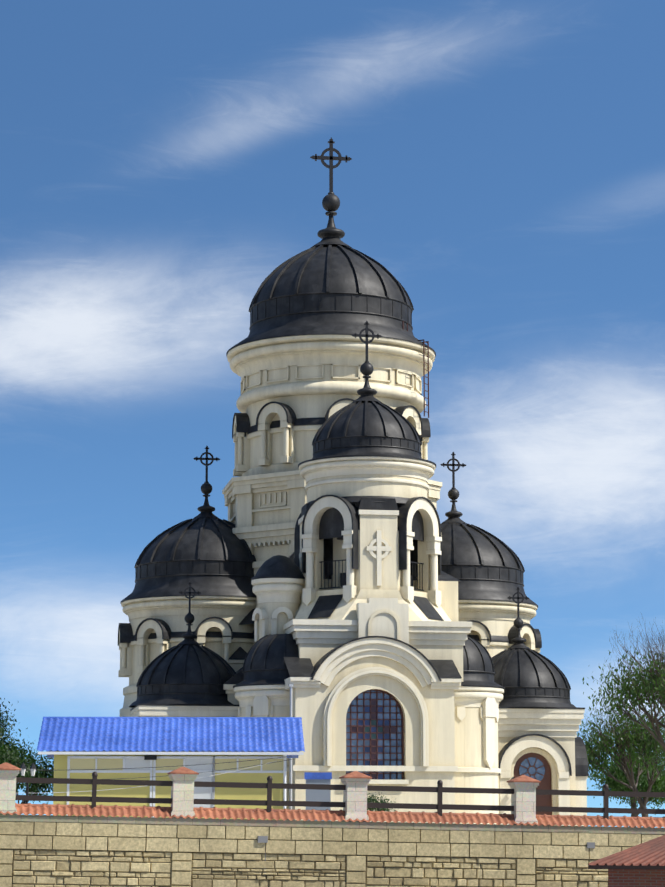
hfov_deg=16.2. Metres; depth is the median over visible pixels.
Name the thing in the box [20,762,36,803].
terrace lantern
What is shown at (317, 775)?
info board header
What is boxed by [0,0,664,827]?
sky
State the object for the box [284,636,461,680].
bay roof
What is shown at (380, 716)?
church front window
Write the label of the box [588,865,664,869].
brick shed fascia
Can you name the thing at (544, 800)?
door
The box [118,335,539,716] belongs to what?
church tower walls
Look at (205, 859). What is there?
stone wall
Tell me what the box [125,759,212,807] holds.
kiosk frosted glass
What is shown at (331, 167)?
church crosses
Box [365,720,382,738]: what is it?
church window glass
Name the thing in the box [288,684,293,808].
church downpipe
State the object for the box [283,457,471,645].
church bell tower trim
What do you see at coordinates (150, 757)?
kiosk lamp
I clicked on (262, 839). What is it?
floodlight
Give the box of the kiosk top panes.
[70,759,282,770]
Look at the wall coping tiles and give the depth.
70.84 m
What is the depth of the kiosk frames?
76.30 m
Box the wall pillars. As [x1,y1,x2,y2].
[0,770,538,831]
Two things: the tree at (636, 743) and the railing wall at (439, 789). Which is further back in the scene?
the tree at (636, 743)
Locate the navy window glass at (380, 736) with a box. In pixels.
[358,707,389,778]
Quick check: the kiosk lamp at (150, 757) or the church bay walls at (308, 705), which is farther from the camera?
the church bay walls at (308, 705)
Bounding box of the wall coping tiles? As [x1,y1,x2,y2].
[0,803,664,827]
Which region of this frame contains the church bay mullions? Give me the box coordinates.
[346,689,403,779]
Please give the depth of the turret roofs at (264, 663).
87.50 m
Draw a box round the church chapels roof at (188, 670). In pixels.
[129,613,588,775]
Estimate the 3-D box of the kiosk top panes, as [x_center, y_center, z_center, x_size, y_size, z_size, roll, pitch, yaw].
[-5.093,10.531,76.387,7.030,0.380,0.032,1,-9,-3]
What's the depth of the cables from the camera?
74.48 m
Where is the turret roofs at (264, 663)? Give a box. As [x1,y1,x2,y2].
[233,555,504,688]
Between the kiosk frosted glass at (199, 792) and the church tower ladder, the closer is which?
the kiosk frosted glass at (199, 792)
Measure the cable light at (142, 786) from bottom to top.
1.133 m
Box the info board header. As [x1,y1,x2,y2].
[304,772,331,778]
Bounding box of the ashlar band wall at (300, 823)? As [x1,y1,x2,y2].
[0,814,664,833]
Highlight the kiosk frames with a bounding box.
[66,756,286,816]
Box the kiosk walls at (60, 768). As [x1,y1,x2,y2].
[53,755,282,819]
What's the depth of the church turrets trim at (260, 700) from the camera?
87.33 m
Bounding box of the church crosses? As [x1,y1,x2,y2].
[178,137,528,616]
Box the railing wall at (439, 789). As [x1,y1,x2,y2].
[15,772,664,819]
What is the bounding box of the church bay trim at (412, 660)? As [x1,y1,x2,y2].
[284,637,460,783]
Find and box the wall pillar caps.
[0,762,540,782]
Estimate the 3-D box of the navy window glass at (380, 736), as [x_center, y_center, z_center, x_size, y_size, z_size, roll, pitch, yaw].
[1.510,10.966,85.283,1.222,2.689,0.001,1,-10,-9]
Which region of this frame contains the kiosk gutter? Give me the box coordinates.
[38,752,302,808]
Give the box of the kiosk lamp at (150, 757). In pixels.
[144,755,156,759]
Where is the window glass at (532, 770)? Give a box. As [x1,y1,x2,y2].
[519,757,544,780]
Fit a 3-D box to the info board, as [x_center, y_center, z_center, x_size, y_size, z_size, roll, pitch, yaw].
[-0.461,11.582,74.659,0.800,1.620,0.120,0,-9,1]
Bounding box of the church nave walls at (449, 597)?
[223,579,457,704]
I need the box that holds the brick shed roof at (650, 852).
[588,835,664,865]
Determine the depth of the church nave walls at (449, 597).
90.79 m
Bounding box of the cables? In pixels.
[79,756,291,778]
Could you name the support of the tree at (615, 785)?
on the terrace
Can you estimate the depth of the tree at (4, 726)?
103.18 m
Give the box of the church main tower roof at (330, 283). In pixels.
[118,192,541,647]
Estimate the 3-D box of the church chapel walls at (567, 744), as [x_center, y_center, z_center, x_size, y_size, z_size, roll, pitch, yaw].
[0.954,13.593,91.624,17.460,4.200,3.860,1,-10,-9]
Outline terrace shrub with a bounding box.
[367,792,395,821]
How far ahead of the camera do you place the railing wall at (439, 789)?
71.10 m
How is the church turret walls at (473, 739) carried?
on the terrace
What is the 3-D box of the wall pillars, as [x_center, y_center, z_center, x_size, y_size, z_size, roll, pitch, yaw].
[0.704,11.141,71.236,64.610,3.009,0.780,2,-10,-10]
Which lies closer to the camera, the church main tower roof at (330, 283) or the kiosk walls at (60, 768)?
the kiosk walls at (60, 768)
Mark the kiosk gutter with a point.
(284, 754)
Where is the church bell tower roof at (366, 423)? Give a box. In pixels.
[294,361,443,620]
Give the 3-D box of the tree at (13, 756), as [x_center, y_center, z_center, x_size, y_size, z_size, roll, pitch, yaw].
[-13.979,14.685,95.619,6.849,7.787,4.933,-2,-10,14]
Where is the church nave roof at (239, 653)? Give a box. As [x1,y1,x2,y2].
[224,552,497,683]
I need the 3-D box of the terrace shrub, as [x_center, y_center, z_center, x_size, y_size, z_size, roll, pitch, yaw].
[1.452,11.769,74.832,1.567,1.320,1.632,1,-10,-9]
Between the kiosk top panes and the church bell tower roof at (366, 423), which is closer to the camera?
the kiosk top panes
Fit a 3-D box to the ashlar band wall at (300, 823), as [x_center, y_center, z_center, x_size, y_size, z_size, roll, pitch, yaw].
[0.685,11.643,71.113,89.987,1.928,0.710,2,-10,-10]
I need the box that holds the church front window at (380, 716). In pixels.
[346,690,401,779]
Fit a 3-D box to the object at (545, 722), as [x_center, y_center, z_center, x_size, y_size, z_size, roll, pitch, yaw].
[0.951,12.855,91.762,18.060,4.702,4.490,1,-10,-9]
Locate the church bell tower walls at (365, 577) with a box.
[294,474,464,823]
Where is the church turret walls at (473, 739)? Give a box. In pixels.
[241,602,498,823]
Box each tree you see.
[0,698,33,762]
[0,712,53,803]
[577,697,664,826]
[582,616,664,750]
[587,748,664,826]
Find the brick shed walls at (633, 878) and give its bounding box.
[608,869,664,886]
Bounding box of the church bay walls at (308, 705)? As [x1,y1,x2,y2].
[292,656,454,822]
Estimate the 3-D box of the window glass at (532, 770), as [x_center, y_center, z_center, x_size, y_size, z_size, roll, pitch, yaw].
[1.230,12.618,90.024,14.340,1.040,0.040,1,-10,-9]
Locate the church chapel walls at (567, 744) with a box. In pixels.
[498,737,575,825]
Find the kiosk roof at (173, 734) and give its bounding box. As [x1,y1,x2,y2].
[37,717,304,757]
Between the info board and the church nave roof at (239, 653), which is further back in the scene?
the church nave roof at (239, 653)
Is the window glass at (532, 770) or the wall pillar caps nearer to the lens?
the wall pillar caps
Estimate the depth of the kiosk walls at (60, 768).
76.22 m
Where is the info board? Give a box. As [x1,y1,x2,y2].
[306,779,330,820]
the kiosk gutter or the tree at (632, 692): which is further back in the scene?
the tree at (632, 692)
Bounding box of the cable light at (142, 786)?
[51,761,275,792]
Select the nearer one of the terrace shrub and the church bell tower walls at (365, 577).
the terrace shrub
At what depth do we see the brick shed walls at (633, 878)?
62.40 m
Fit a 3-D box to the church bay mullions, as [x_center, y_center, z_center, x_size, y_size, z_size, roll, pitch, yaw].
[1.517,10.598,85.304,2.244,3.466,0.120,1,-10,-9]
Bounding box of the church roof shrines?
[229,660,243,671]
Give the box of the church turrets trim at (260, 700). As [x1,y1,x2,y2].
[234,578,503,773]
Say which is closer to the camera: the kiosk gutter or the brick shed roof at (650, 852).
the brick shed roof at (650, 852)

